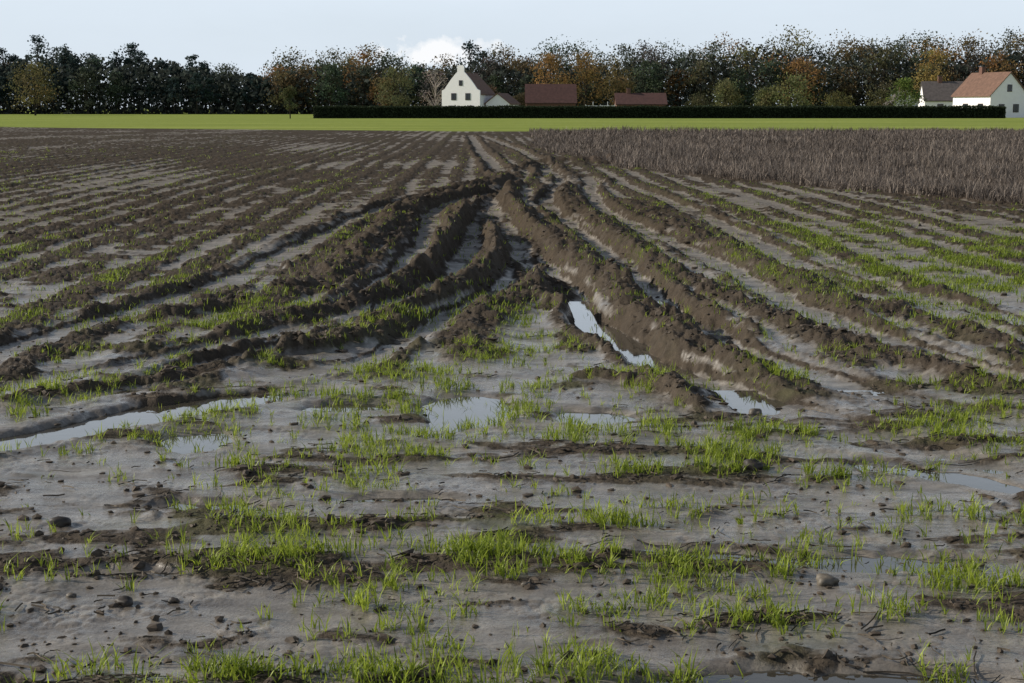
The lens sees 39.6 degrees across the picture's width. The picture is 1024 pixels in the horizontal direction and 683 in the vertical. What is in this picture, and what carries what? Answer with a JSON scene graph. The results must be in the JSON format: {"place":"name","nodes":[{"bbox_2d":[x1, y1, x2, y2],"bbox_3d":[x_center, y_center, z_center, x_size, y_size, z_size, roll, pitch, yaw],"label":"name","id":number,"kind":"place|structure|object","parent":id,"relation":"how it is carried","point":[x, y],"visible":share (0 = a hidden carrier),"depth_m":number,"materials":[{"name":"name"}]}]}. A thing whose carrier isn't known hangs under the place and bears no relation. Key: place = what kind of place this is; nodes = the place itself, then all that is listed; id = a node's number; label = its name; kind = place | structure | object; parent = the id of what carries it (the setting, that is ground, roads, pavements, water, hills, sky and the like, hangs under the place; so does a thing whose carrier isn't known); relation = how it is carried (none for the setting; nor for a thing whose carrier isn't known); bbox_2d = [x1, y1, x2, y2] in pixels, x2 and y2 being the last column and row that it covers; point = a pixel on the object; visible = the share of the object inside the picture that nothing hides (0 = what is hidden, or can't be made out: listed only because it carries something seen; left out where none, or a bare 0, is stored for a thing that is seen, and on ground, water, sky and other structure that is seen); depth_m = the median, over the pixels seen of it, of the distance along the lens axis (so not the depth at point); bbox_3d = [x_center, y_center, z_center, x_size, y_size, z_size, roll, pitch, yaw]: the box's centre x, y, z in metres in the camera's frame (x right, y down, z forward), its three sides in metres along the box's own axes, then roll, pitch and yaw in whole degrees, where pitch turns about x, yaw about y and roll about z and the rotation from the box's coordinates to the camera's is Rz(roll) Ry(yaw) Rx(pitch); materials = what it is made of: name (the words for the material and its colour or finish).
{"place":"outdoors","nodes":[
{"label":"outdoors","id":0,"kind":"place"},
{"bbox_2d":[481,95,493,106],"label":"walls","id":1,"kind":"structure","parent":0,"point":[485,98],"depth_m":282.38,"materials":[{"name":"white paint"}]},
{"bbox_2d":[466,73,494,94],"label":"roof slope","id":2,"kind":"structure","parent":1,"relation":"on","point":[480,84],"depth_m":284.10,"materials":[{"name":"grey tile"}]},
{"bbox_2d":[0,109,1023,682],"bbox_3d":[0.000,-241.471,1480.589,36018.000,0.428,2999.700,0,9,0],"label":"muddy field ground","id":3,"kind":"structure","parent":0,"point":[320,149],"depth_m":8.92,"materials":[{"name":"soil"}]},
{"bbox_2d":[3,60,63,114],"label":"oak tree","id":4,"kind":"object","parent":3,"relation":"on","point":[34,69],"visible":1,"depth_m":324.20,"materials":[{"name":"green plant"}]},
{"bbox_2d":[48,516,70,527],"bbox_3d":[-1.866,0.747,5.872,0.092,0.057,0.066,0,9,0],"label":"mud lump","id":5,"kind":"object","parent":3,"relation":"on","point":[60,521],"visible":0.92,"depth_m":5.85,"materials":[{"name":"soil"}]},
{"bbox_2d":[66,592,76,596],"bbox_3d":[-1.560,0.899,5.032,0.036,0.023,0.027,0,9,0],"label":"stone","id":6,"kind":"object","parent":3,"relation":"on","point":[71,594],"visible":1,"depth_m":5.02,"materials":[{"name":"grey stone"}]},
{"bbox_2d":[114,595,132,606],"bbox_3d":[-1.351,0.908,4.952,0.064,0.049,0.058,0,9,0],"label":"mud lump","id":7,"kind":"object","parent":3,"relation":"on","point":[125,601],"visible":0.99,"depth_m":4.94,"materials":[{"name":"soil"}]},
{"bbox_2d":[168,597,179,603],"bbox_3d":[-1.179,0.905,4.962,0.041,0.026,0.032,0,9,0],"label":"mud lump","id":8,"kind":"object","parent":3,"relation":"on","point":[171,599],"visible":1,"depth_m":4.95,"materials":[{"name":"soil"}]},
{"bbox_2d":[278,85,298,118],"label":"young tree","id":9,"kind":"object","parent":3,"relation":"on","point":[286,92],"visible":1,"depth_m":231.22,"materials":[{"name":"green plant"}]},
{"bbox_2d":[370,64,421,105],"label":"oak tree","id":10,"kind":"object","parent":3,"relation":"on","point":[395,98],"visible":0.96,"depth_m":314.16,"materials":[{"name":"green plant"}]},
{"bbox_2d":[420,68,450,105],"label":"birch tree","id":11,"kind":"object","parent":3,"relation":"on","point":[436,94],"visible":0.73,"depth_m":329.72,"materials":[{"name":"brown plant"}]},
{"bbox_2d":[442,65,480,105],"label":"parapet gable","id":12,"kind":"structure","parent":3,"relation":"on","point":[467,86],"depth_m":279.98,"materials":[{"name":"white paint"}]},
{"bbox_2d":[484,93,520,107],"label":"annex","id":13,"kind":"object","parent":3,"relation":"on","point":[500,99],"visible":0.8,"depth_m":281.37,"materials":[{"name":"white paint"}]},
{"bbox_2d":[0,24,1023,113],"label":"distant forest","id":14,"kind":"object","parent":3,"relation":"on","point":[162,91],"visible":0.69,"depth_m":395.50,"materials":[{"name":"green plant"}]},
{"bbox_2d":[0,302,1023,682],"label":"puddle water","id":15,"kind":"structure","parent":3,"relation":"on","point":[452,410],"depth_m":7.79,"materials":[{"name":"grey liquid"}]},
{"bbox_2d":[749,408,761,414],"bbox_3d":[1.389,0.405,8.114,0.078,0.053,0.062,0,9,0],"label":"stone","id":16,"kind":"object","parent":15,"relation":"on","point":[755,411],"visible":0.81,"depth_m":8.09,"materials":[{"name":"grey stone"}]},
{"bbox_2d":[0,305,1023,682],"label":"cereal seedlings","id":17,"kind":"object","parent":3,"relation":"on","point":[484,545],"visible":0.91,"depth_m":5.73,"materials":[{"name":"green plant"}]},
{"bbox_2d":[0,186,1023,682],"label":"soil clods","id":18,"kind":"object","parent":3,"relation":"on","point":[98,552],"visible":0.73,"depth_m":6.50,"materials":[{"name":"brown soil"}]},
{"bbox_2d":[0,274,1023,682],"bbox_3d":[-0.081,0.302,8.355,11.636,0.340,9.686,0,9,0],"label":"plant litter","id":19,"kind":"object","parent":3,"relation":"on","point":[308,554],"visible":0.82,"depth_m":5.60,"materials":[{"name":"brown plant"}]},
{"bbox_2d":[0,145,1023,340],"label":"cereal seedlings","id":20,"kind":"object","parent":3,"relation":"on","point":[1011,265],"visible":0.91,"depth_m":14.90,"materials":[{"name":"green plant"}]},
{"bbox_2d":[513,92,525,105],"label":"hazel bush","id":21,"kind":"object","parent":3,"relation":"on","point":[521,99],"visible":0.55,"depth_m":305.33,"materials":[{"name":"green plant"}]},
{"bbox_2d":[529,52,572,83],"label":"beech tree","id":22,"kind":"object","parent":3,"relation":"on","point":[551,58],"visible":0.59,"depth_m":369.11,"materials":[{"name":"orange plant"}]},
{"bbox_2d":[563,50,608,104],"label":"beech tree","id":23,"kind":"object","parent":3,"relation":"on","point":[591,72],"visible":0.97,"depth_m":371.32,"materials":[{"name":"orange plant"}]},
{"bbox_2d":[600,611,611,616],"bbox_3d":[0.319,0.924,4.814,0.042,0.023,0.028,0,9,0],"label":"stone","id":24,"kind":"object","parent":3,"relation":"on","point":[605,615],"visible":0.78,"depth_m":4.80,"materials":[{"name":"grey stone"}]},
{"bbox_2d":[597,56,638,104],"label":"beech tree","id":25,"kind":"object","parent":3,"relation":"on","point":[620,85],"visible":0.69,"depth_m":377.73,"materials":[{"name":"brown plant"}]},
{"bbox_2d":[613,88,667,106],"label":"farm cottage","id":26,"kind":"structure","parent":3,"relation":"on","point":[628,98],"depth_m":316.17,"materials":[{"name":"red brick"}]},
{"bbox_2d":[313,104,1005,117],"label":"clipped hedge","id":27,"kind":"object","parent":3,"relation":"on","point":[654,111],"visible":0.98,"depth_m":236.23,"materials":[{"name":"green plant"}]},
{"bbox_2d":[684,92,716,106],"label":"hazel bush","id":28,"kind":"object","parent":3,"relation":"on","point":[694,101],"visible":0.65,"depth_m":324.72,"materials":[{"name":"green plant"}]},
{"bbox_2d":[711,78,744,105],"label":"willow tree","id":29,"kind":"object","parent":3,"relation":"on","point":[725,97],"visible":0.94,"depth_m":343.63,"materials":[{"name":"green plant"}]},
{"bbox_2d":[741,458,762,470],"bbox_3d":[1.138,0.588,6.748,0.104,0.071,0.087,0,9,0],"label":"mud lump","id":30,"kind":"object","parent":3,"relation":"on","point":[757,464],"visible":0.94,"depth_m":6.72,"materials":[{"name":"soil"}]},
{"bbox_2d":[750,85,780,106],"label":"willow tree","id":31,"kind":"object","parent":3,"relation":"on","point":[760,96],"visible":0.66,"depth_m":339.11,"materials":[{"name":"green plant"}]},
{"bbox_2d":[527,124,1023,204],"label":"dry cover crop","id":32,"kind":"object","parent":3,"relation":"on","point":[942,155],"visible":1,"depth_m":45.50,"materials":[{"name":"brown plant"}]},
{"bbox_2d":[762,72,821,106],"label":"willow tree","id":33,"kind":"object","parent":3,"relation":"on","point":[797,84],"visible":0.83,"depth_m":334.47,"materials":[{"name":"green plant"}]},
{"bbox_2d":[790,334,799,338],"bbox_3d":[2.098,-0.032,10.534,0.073,0.051,0.058,0,9,0],"label":"stone","id":34,"kind":"object","parent":3,"relation":"on","point":[793,336],"visible":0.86,"depth_m":10.51,"materials":[{"name":"grey stone"}]},
{"bbox_2d":[816,573,839,585],"bbox_3d":[1.146,0.872,5.161,0.083,0.060,0.070,0,9,0],"label":"stone","id":35,"kind":"object","parent":3,"relation":"on","point":[824,579],"visible":0.89,"depth_m":5.14,"materials":[{"name":"beige stone"}]},
{"bbox_2d":[819,89,855,106],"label":"hazel bush","id":36,"kind":"object","parent":3,"relation":"on","point":[834,101],"visible":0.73,"depth_m":305.36,"materials":[{"name":"green plant"}]},
{"bbox_2d":[864,86,894,105],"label":"hazel bush","id":37,"kind":"object","parent":3,"relation":"on","point":[881,98],"visible":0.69,"depth_m":295.34,"materials":[{"name":"green plant"}]},
{"bbox_2d":[884,89,917,105],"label":"bush","id":38,"kind":"object","parent":3,"relation":"on","point":[893,96],"visible":0.19,"depth_m":295.92,"materials":[{"name":"plant"}]},
{"bbox_2d":[885,77,926,106],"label":"maple tree","id":39,"kind":"object","parent":3,"relation":"on","point":[904,86],"visible":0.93,"depth_m":267.40,"materials":[{"name":"green plant"}]},
{"bbox_2d":[911,48,951,92],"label":"beech tree","id":40,"kind":"object","parent":3,"relation":"on","point":[932,58],"visible":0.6,"depth_m":328.36,"materials":[{"name":"yellow plant"}]},
{"bbox_2d":[0,0,1023,108],"label":"sky","id":41,"kind":"structure","parent":0,"point":[245,33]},
{"bbox_2d":[525,84,576,107],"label":"barn","id":42,"kind":"structure","parent":0,"point":[550,94],"depth_m":293.31,"materials":[{"name":"red brick"}]},
{"bbox_2d":[585,102,614,105],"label":"white fence","id":43,"kind":"object","parent":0,"point":[600,105],"visible":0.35,"depth_m":292.04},
{"bbox_2d":[918,87,952,106],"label":"walls","id":44,"kind":"structure","parent":0,"point":[935,103],"depth_m":278.78,"materials":[{"name":"white paint"}]},
{"bbox_2d":[938,76,942,82],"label":"chimney","id":45,"kind":"object","parent":44,"relation":"on","point":[940,78],"visible":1,"depth_m":280.88,"materials":[{"name":"red brick"}]},
{"bbox_2d":[921,81,962,100],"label":"roof slope","id":46,"kind":"structure","parent":44,"relation":"on","point":[937,91],"depth_m":279.94,"materials":[{"name":"tile"}]},
{"bbox_2d":[953,74,1023,117],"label":"walls","id":47,"kind":"structure","parent":0,"point":[1000,95],"depth_m":251.67,"materials":[{"name":"white paint"}]},
{"bbox_2d":[951,72,1011,96],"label":"roof slope","id":48,"kind":"structure","parent":47,"relation":"on","point":[986,84],"depth_m":254.38,"materials":[{"name":"orange tile"}]},
{"bbox_2d":[979,67,985,74],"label":"chimney","id":49,"kind":"object","parent":47,"relation":"on","point":[982,70],"visible":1,"depth_m":256.99,"materials":[{"name":"red brick"}]},
{"bbox_2d":[1011,73,1023,88],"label":"roof slope","id":50,"kind":"structure","parent":47,"relation":"on","point":[1017,80],"depth_m":251.23,"materials":[{"name":"orange tile"}]}
]}

